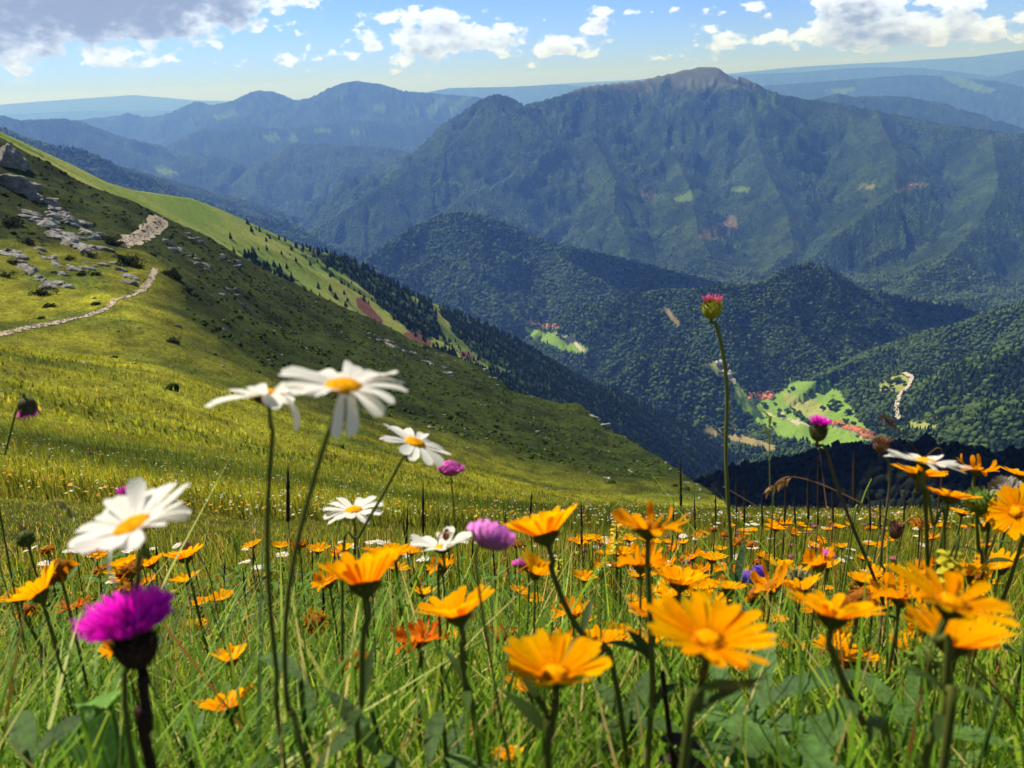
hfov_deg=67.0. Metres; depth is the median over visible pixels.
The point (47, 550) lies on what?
orange oxeye flower
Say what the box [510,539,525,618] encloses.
orange oxeye flower
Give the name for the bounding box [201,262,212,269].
limestone rock
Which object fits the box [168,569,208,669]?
orange oxeye flower
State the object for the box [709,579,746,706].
orange oxeye flower
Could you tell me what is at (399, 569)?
orange oxeye flower
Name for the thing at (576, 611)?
orange oxeye flower
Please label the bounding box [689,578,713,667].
orange oxeye flower
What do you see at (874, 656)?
orange oxeye flower
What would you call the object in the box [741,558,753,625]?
bellflower
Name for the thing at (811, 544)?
orange oxeye flower
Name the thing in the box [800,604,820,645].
orange oxeye flower
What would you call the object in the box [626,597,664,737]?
orange oxeye flower
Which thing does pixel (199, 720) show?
leafy plant
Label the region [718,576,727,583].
orange oxeye flower
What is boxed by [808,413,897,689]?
thistle
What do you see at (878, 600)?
orange oxeye flower
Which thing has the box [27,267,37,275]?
limestone rock
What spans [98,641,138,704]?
orange oxeye flower
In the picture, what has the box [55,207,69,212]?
limestone rock
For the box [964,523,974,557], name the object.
orange oxeye flower
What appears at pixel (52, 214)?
limestone rock
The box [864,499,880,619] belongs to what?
grass spike
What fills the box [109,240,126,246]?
dwarf pine shrub
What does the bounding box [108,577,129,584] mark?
orange oxeye flower
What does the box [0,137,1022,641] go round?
ground
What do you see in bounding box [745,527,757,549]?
orange oxeye flower
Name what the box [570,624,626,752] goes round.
orange oxeye flower
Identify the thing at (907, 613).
orange oxeye flower
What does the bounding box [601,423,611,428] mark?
limestone rock
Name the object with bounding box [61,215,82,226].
limestone rock
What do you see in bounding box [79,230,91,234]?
limestone rock
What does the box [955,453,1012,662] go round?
orange oxeye flower
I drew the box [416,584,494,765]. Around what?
orange oxeye flower
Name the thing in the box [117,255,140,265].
dwarf pine shrub
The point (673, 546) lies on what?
orange oxeye flower
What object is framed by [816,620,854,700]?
orange oxeye flower
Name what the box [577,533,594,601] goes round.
orange oxeye flower
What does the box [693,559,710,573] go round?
orange oxeye flower
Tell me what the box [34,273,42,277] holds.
limestone rock
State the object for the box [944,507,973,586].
orange oxeye flower
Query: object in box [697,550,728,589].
orange oxeye flower
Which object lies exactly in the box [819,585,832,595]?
orange oxeye flower
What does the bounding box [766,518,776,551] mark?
orange oxeye flower
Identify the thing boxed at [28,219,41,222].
limestone rock
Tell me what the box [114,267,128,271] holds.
limestone rock
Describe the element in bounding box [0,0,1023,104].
sky
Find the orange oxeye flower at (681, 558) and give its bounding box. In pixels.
[678,553,685,564]
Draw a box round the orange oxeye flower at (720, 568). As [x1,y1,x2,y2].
[714,559,733,595]
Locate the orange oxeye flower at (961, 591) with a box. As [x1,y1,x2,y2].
[959,583,987,629]
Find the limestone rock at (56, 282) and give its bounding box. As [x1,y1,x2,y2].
[49,280,61,285]
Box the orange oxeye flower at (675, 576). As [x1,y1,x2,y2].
[653,565,711,723]
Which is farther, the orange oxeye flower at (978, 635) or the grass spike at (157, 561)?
the grass spike at (157, 561)
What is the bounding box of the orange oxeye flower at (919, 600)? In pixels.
[915,598,926,607]
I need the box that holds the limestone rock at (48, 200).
[43,197,58,203]
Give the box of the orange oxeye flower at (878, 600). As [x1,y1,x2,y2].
[876,596,892,674]
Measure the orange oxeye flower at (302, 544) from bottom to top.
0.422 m
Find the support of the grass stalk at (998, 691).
on the ground at (158, 289)
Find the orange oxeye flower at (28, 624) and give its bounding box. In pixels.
[0,587,81,685]
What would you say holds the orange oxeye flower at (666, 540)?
on the ground at (158, 289)
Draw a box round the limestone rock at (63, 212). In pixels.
[57,210,71,215]
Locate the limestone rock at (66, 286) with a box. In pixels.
[61,284,74,288]
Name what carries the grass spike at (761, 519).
on the ground at (158, 289)
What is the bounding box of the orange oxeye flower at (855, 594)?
[836,585,880,698]
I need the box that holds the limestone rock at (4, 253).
[0,250,9,255]
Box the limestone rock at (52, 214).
[45,211,74,218]
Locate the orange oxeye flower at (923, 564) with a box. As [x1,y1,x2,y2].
[909,557,932,603]
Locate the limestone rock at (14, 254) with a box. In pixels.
[7,252,19,256]
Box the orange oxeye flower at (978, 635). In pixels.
[901,602,1017,767]
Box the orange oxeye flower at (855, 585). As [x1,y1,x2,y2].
[848,579,866,621]
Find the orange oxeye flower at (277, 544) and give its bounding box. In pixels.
[272,541,287,595]
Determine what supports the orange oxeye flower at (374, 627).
on the ground at (158, 289)
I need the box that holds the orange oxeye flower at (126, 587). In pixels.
[114,578,158,697]
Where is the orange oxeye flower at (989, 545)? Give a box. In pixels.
[980,536,995,547]
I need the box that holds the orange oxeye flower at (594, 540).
[592,538,603,572]
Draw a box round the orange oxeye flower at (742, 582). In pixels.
[740,581,751,604]
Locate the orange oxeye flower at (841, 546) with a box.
[835,543,847,591]
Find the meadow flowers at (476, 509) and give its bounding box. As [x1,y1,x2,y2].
[0,365,982,524]
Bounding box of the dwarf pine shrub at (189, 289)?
[184,286,194,291]
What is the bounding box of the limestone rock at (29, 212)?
[19,209,43,216]
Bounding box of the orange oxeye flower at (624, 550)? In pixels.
[605,546,633,652]
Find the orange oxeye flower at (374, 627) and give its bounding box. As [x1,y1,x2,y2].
[372,594,377,676]
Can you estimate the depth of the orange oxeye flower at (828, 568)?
1.39 m
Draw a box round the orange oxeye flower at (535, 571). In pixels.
[520,548,554,634]
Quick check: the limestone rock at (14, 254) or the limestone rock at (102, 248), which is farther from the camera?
the limestone rock at (102, 248)
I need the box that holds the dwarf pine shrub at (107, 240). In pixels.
[101,234,121,244]
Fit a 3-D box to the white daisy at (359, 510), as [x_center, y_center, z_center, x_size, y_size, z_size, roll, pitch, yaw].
[-0.150,0.373,0.884,0.061,0.544,0.061,-3,21,0]
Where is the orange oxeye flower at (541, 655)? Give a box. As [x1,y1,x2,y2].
[500,628,611,767]
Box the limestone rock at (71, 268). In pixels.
[67,266,82,270]
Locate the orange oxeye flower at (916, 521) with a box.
[908,517,930,605]
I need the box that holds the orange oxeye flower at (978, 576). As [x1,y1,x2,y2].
[941,568,992,691]
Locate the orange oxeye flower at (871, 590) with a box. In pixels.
[863,585,880,687]
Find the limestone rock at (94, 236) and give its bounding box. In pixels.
[85,233,103,239]
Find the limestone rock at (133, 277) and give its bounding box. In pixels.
[128,274,139,279]
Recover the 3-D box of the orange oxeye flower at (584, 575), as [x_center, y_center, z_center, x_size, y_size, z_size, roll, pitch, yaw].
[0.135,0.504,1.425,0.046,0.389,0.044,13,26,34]
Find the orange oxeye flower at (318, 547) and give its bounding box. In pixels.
[307,542,330,636]
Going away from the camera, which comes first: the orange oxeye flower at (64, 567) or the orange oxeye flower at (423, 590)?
the orange oxeye flower at (64, 567)
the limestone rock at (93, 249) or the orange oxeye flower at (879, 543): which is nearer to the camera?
the orange oxeye flower at (879, 543)
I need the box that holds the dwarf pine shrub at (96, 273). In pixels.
[88,272,102,275]
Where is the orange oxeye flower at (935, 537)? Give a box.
[923,530,939,553]
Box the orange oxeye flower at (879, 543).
[874,540,886,580]
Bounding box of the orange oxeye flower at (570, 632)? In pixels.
[555,627,574,726]
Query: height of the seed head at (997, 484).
0.598 m
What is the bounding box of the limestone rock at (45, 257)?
[41,256,55,259]
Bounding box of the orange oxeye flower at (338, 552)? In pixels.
[330,546,347,624]
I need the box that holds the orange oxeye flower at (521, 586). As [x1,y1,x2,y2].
[510,584,527,625]
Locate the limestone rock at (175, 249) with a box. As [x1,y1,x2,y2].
[168,247,179,252]
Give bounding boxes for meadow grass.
[0,397,995,534]
[0,450,1023,767]
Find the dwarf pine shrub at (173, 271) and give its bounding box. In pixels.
[159,267,178,274]
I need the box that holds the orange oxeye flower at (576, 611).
[550,593,593,702]
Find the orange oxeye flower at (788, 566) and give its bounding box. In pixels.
[780,559,792,611]
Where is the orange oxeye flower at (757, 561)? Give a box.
[749,558,763,601]
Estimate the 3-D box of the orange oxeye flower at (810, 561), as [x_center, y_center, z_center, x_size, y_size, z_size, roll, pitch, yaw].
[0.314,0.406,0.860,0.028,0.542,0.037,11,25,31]
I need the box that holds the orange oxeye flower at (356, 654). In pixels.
[338,651,367,705]
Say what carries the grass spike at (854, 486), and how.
on the ground at (158, 289)
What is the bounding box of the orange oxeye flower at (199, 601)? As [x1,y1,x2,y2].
[186,595,209,645]
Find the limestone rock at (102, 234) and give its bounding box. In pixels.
[91,231,108,236]
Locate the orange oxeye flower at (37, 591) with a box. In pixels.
[6,560,83,744]
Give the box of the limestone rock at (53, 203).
[48,200,61,207]
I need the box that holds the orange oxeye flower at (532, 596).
[522,592,543,624]
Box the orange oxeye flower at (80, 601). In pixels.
[55,593,92,651]
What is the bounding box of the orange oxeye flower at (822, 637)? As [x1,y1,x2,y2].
[812,630,850,703]
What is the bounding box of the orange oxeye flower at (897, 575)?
[887,565,911,628]
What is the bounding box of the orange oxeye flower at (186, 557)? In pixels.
[162,543,214,673]
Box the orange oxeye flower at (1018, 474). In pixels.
[983,465,1023,611]
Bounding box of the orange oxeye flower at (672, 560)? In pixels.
[655,552,675,569]
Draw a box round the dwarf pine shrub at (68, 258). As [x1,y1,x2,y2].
[63,255,75,260]
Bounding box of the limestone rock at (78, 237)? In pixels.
[68,235,87,240]
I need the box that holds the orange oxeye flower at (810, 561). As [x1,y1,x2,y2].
[800,542,834,713]
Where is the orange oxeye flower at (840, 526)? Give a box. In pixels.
[836,525,843,561]
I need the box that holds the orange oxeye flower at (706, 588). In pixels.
[687,583,712,660]
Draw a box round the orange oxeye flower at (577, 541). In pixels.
[571,537,587,591]
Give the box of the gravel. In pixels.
[5,215,163,335]
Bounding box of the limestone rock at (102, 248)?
[94,245,114,251]
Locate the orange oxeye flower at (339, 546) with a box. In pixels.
[334,543,358,644]
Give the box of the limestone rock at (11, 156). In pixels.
[0,143,29,171]
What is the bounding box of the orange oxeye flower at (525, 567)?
[517,562,531,636]
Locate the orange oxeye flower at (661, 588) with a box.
[652,578,668,646]
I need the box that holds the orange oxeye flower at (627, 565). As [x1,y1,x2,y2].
[623,564,629,620]
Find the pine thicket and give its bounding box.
[692,432,1023,510]
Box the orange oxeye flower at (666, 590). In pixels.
[653,585,682,706]
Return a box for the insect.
[437,529,455,544]
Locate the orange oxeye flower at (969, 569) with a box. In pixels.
[952,558,991,673]
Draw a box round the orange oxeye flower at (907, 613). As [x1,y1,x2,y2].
[890,606,933,729]
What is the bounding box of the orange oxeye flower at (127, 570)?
[113,558,151,701]
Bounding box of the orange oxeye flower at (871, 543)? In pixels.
[862,541,875,565]
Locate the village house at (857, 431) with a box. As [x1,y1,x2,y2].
[855,429,860,435]
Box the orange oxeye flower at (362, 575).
[317,547,401,767]
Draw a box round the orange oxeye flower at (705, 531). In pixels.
[702,530,709,550]
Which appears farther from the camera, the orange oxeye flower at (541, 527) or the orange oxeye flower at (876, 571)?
the orange oxeye flower at (876, 571)
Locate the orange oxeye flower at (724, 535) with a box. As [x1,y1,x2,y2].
[717,531,727,596]
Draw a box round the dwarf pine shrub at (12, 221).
[1,215,24,226]
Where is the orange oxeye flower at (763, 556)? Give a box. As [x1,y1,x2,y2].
[761,554,776,616]
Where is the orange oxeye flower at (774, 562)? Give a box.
[769,559,789,627]
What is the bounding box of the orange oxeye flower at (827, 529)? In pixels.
[822,527,831,558]
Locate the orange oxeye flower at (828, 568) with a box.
[814,558,840,653]
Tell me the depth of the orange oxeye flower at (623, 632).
0.96 m
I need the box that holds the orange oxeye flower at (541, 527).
[500,504,641,767]
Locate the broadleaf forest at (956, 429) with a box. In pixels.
[0,127,1023,464]
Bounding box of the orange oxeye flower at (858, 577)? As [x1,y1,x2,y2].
[847,571,877,623]
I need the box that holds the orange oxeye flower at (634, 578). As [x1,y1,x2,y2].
[627,569,651,621]
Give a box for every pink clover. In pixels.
[190,545,200,596]
[890,556,898,562]
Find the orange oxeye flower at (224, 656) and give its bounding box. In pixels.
[209,643,254,761]
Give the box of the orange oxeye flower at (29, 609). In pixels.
[14,603,47,667]
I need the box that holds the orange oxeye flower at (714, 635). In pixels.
[645,589,777,767]
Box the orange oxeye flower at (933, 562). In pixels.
[930,554,940,576]
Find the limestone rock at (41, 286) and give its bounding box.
[39,284,55,288]
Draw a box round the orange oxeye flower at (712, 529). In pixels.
[707,526,717,577]
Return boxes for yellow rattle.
[170,589,180,621]
[554,558,562,634]
[610,523,622,660]
[936,535,963,592]
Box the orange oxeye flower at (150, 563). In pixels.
[143,552,163,631]
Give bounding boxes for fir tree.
[243,248,248,258]
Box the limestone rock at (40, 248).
[33,246,47,251]
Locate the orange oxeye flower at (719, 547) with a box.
[714,545,725,575]
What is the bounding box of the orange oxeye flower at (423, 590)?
[411,586,434,690]
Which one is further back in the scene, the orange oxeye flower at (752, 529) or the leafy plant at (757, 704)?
the orange oxeye flower at (752, 529)
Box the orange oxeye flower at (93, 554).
[85,548,107,590]
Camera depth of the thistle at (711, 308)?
0.98 m
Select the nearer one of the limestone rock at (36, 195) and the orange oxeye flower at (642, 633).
the orange oxeye flower at (642, 633)
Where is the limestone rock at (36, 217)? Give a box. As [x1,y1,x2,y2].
[30,216,43,219]
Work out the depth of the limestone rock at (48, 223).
127.57 m
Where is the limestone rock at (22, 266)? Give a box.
[17,263,32,268]
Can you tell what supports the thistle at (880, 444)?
on the ground at (158, 289)
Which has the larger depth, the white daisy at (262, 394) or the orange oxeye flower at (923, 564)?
the orange oxeye flower at (923, 564)
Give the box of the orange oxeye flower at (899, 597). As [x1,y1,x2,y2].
[869,571,930,766]
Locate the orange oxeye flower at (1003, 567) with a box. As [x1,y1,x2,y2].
[962,548,1023,745]
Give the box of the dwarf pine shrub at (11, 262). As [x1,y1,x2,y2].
[7,259,19,264]
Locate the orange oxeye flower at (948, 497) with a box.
[903,486,981,751]
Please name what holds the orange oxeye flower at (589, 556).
on the ground at (158, 289)
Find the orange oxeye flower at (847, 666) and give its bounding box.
[838,646,908,758]
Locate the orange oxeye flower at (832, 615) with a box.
[785,588,892,767]
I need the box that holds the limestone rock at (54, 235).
[47,233,67,239]
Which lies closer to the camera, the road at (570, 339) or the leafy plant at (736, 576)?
the leafy plant at (736, 576)
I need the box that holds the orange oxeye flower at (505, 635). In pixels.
[488,624,516,696]
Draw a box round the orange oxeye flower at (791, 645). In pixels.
[779,639,807,662]
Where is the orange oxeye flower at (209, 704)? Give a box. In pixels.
[193,682,254,767]
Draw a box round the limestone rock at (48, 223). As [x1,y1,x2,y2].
[37,219,55,228]
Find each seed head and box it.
[7,523,87,705]
[180,541,230,674]
[784,566,815,704]
[901,636,942,756]
[953,475,1021,740]
[961,486,1012,700]
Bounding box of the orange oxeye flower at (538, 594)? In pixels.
[536,558,548,627]
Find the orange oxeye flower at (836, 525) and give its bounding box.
[830,523,840,578]
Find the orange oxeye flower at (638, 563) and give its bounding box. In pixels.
[616,540,665,675]
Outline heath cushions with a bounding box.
[0,142,714,494]
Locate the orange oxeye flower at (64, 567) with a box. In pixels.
[43,551,91,700]
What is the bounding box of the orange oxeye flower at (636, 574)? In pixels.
[628,571,644,621]
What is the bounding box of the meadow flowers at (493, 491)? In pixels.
[10,432,916,521]
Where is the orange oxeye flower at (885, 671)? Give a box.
[873,659,892,688]
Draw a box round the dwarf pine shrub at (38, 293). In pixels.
[27,290,48,295]
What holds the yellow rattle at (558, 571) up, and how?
on the ground at (158, 289)
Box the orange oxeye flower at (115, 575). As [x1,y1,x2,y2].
[103,566,123,585]
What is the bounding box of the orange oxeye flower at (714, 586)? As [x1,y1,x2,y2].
[710,583,719,588]
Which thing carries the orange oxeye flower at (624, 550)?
on the ground at (158, 289)
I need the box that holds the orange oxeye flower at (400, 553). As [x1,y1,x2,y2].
[370,543,415,707]
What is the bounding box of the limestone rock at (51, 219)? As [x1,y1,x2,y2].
[44,217,56,223]
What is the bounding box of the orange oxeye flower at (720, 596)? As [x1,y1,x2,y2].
[701,589,730,727]
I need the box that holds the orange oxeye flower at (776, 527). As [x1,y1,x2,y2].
[763,523,786,570]
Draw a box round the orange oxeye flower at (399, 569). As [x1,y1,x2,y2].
[388,562,409,651]
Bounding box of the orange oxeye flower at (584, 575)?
[572,569,597,612]
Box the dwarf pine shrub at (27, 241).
[17,237,44,244]
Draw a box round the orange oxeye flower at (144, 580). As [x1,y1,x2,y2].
[141,573,158,587]
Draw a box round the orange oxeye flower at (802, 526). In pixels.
[799,523,808,565]
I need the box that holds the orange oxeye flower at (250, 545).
[240,539,265,609]
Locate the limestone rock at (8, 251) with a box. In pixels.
[6,250,23,253]
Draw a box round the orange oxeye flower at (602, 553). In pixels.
[595,549,612,555]
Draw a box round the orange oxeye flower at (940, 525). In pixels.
[934,522,942,554]
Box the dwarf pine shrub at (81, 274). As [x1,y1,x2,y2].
[76,270,91,275]
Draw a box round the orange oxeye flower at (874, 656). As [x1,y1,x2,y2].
[835,643,881,764]
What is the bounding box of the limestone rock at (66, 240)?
[59,235,80,245]
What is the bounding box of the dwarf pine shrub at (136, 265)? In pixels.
[129,259,147,268]
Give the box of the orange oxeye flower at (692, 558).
[684,547,699,601]
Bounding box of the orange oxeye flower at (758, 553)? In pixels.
[754,550,768,558]
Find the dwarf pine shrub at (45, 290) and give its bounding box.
[33,286,59,295]
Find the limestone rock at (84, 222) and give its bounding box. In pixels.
[79,220,90,226]
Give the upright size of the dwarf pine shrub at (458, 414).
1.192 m
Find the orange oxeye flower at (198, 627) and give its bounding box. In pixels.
[178,618,206,665]
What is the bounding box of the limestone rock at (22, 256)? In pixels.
[16,254,28,259]
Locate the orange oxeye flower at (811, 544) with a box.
[806,540,817,574]
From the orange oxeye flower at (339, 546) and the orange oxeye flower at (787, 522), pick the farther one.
the orange oxeye flower at (787, 522)
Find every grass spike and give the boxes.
[155,541,179,635]
[223,560,230,616]
[243,571,255,647]
[252,554,258,600]
[286,467,305,665]
[311,540,317,610]
[322,587,324,653]
[334,548,339,607]
[354,534,355,560]
[403,521,415,613]
[405,507,413,607]
[421,487,430,618]
[447,522,452,591]
[471,539,474,578]
[493,551,495,601]
[504,509,511,612]
[529,492,535,627]
[580,503,584,600]
[669,501,673,560]
[674,457,681,562]
[694,493,695,563]
[713,490,716,551]
[734,480,737,563]
[743,484,744,536]
[759,493,762,549]
[780,486,785,593]
[789,498,797,623]
[801,474,809,568]
[805,461,818,638]
[826,490,833,584]
[829,452,856,667]
[853,467,870,641]
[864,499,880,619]
[883,487,904,620]
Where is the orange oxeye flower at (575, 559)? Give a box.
[570,536,578,598]
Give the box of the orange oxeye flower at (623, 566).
[609,561,624,610]
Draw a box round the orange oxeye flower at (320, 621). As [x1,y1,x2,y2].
[297,608,328,704]
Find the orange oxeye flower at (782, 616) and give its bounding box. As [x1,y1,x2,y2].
[762,613,788,632]
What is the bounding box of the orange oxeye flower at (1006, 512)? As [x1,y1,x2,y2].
[963,483,1023,719]
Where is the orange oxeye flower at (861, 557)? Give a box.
[855,554,870,568]
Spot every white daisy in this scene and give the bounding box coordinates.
[37,560,50,565]
[68,477,190,767]
[68,550,87,606]
[172,542,179,550]
[204,383,326,767]
[238,559,249,593]
[274,360,407,767]
[276,552,288,571]
[323,495,383,740]
[341,423,450,766]
[375,539,385,602]
[410,526,471,709]
[416,557,428,596]
[885,449,971,718]
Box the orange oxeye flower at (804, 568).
[786,564,808,626]
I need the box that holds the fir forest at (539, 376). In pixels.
[3,126,1023,479]
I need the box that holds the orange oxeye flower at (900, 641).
[889,631,921,652]
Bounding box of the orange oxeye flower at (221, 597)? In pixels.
[207,589,233,627]
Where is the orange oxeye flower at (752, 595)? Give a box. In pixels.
[743,588,766,678]
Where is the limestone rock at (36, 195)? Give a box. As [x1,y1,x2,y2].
[27,193,43,200]
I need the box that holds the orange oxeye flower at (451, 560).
[426,554,454,697]
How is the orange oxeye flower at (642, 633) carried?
on the ground at (158, 289)
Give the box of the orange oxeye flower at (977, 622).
[951,612,1009,754]
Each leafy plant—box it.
[8,706,116,767]
[42,585,189,767]
[180,709,205,767]
[250,652,372,767]
[315,685,400,767]
[424,708,499,767]
[581,670,681,762]
[653,619,881,767]
[659,670,706,767]
[695,692,853,767]
[725,536,777,689]
[855,633,1021,767]
[952,639,1023,765]
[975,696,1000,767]
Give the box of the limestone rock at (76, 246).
[72,242,96,248]
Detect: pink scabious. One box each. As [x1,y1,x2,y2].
[436,460,471,737]
[466,518,514,767]
[499,558,524,662]
[812,549,835,653]
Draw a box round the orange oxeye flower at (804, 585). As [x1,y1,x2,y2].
[780,573,821,675]
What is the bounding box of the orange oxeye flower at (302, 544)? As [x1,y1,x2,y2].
[291,540,311,649]
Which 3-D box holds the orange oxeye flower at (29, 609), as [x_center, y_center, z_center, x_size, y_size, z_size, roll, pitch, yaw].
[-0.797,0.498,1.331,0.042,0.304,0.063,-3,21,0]
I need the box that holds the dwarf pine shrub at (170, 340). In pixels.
[166,336,181,342]
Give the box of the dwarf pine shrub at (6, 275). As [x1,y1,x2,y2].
[0,270,16,276]
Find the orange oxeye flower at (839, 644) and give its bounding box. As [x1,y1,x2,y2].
[821,628,850,701]
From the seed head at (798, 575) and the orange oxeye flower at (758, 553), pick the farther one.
the orange oxeye flower at (758, 553)
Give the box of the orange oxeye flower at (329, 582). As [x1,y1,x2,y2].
[310,563,340,654]
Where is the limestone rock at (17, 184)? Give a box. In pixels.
[0,173,41,193]
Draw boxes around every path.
[0,267,157,335]
[116,214,167,247]
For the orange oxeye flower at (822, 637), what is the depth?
0.84 m
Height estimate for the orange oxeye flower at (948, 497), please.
0.582 m
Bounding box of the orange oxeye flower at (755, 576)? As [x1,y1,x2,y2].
[749,561,790,631]
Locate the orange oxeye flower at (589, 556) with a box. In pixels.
[579,534,594,597]
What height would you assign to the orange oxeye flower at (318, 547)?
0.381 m
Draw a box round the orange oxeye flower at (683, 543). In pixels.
[678,539,688,566]
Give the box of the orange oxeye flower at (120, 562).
[110,554,135,567]
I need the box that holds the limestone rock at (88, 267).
[83,265,97,270]
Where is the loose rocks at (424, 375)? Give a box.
[15,168,701,498]
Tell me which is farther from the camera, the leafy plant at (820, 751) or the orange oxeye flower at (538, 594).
the orange oxeye flower at (538, 594)
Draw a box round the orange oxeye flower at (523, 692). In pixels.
[505,674,537,738]
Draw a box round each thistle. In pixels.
[0,393,41,702]
[70,583,174,767]
[115,485,160,631]
[700,292,732,709]
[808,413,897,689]
[870,435,894,707]
[881,520,903,677]
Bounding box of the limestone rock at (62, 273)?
[57,271,69,275]
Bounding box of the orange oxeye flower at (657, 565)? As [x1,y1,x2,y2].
[629,550,663,631]
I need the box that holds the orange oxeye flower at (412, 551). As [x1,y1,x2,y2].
[402,546,421,614]
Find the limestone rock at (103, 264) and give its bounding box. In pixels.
[96,262,109,266]
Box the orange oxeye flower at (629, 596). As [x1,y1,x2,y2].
[624,593,643,617]
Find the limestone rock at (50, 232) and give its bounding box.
[44,230,62,234]
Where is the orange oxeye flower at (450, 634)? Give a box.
[444,630,457,640]
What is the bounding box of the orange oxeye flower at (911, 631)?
[903,623,922,635]
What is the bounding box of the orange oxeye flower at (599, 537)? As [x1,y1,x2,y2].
[592,535,607,597]
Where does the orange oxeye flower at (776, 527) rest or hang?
on the ground at (158, 289)
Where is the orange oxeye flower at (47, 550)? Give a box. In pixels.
[38,544,68,638]
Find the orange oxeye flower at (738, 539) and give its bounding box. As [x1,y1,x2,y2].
[733,532,749,602]
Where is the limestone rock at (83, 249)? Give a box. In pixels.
[78,247,89,252]
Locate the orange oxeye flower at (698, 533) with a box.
[691,528,702,547]
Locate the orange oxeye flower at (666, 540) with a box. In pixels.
[661,538,670,551]
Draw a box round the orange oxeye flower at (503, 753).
[491,744,523,767]
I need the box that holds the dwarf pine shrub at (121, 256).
[110,254,130,258]
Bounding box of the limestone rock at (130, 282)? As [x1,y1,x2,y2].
[121,280,135,284]
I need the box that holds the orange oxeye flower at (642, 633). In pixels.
[629,627,662,764]
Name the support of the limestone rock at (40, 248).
on the ground at (158, 289)
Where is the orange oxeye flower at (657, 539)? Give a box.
[642,538,662,582]
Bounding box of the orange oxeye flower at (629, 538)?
[623,534,636,616]
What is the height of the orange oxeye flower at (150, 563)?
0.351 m
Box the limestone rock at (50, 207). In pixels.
[44,205,56,211]
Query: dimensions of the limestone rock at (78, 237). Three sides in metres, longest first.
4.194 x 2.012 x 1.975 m
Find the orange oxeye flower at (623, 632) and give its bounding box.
[605,619,632,693]
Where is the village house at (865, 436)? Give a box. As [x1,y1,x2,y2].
[860,433,872,438]
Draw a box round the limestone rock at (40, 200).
[35,198,45,202]
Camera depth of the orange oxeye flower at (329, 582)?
0.96 m
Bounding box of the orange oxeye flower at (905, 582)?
[897,577,923,695]
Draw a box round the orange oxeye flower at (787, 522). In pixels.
[776,517,793,610]
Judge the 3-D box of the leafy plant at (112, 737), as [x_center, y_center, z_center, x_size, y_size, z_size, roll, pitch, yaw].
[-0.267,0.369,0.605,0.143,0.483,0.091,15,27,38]
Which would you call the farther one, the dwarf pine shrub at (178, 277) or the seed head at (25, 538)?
the dwarf pine shrub at (178, 277)
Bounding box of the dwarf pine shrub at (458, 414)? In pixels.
[454,411,466,416]
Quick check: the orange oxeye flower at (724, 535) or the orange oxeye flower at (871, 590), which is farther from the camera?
the orange oxeye flower at (724, 535)
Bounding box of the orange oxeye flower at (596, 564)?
[593,555,608,631]
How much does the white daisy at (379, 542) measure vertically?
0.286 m
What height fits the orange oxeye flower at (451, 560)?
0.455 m
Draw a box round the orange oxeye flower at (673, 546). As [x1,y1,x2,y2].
[667,541,681,562]
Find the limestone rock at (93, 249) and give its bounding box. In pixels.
[89,244,98,250]
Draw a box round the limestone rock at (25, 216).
[18,214,31,217]
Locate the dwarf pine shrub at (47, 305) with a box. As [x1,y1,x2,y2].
[43,302,55,307]
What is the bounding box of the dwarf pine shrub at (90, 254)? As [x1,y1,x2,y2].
[80,252,98,257]
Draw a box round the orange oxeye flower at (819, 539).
[812,535,826,570]
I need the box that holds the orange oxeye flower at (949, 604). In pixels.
[887,561,1020,767]
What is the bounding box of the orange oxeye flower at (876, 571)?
[859,563,887,641]
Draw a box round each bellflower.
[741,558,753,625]
[751,551,767,632]
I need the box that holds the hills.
[0,50,1023,509]
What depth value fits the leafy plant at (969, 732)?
0.61 m
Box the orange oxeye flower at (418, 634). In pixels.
[387,616,447,762]
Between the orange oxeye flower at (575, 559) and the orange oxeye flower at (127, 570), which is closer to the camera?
the orange oxeye flower at (127, 570)
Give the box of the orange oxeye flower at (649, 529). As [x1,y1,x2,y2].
[611,500,689,767]
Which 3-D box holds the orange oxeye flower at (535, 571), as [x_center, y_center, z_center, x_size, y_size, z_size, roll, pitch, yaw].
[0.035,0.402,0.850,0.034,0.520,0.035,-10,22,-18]
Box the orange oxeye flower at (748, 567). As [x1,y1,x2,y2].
[728,565,749,593]
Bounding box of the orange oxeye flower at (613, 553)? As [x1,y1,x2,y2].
[606,538,621,588]
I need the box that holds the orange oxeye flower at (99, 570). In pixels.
[90,564,106,602]
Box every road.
[555,331,584,352]
[893,372,913,418]
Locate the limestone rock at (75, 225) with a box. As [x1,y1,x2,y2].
[65,221,84,228]
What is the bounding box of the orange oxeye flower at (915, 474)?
[892,453,947,715]
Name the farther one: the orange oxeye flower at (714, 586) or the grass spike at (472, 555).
the grass spike at (472, 555)
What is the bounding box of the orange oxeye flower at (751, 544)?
[745,540,758,589]
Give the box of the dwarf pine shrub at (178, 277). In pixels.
[169,273,183,280]
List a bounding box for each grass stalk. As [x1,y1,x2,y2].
[0,500,76,717]
[249,515,264,635]
[514,700,552,767]
[723,486,825,624]
[761,410,778,632]
[764,476,922,693]
[833,479,871,668]
[877,413,942,694]
[966,659,1023,723]
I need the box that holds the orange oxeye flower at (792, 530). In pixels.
[782,525,800,608]

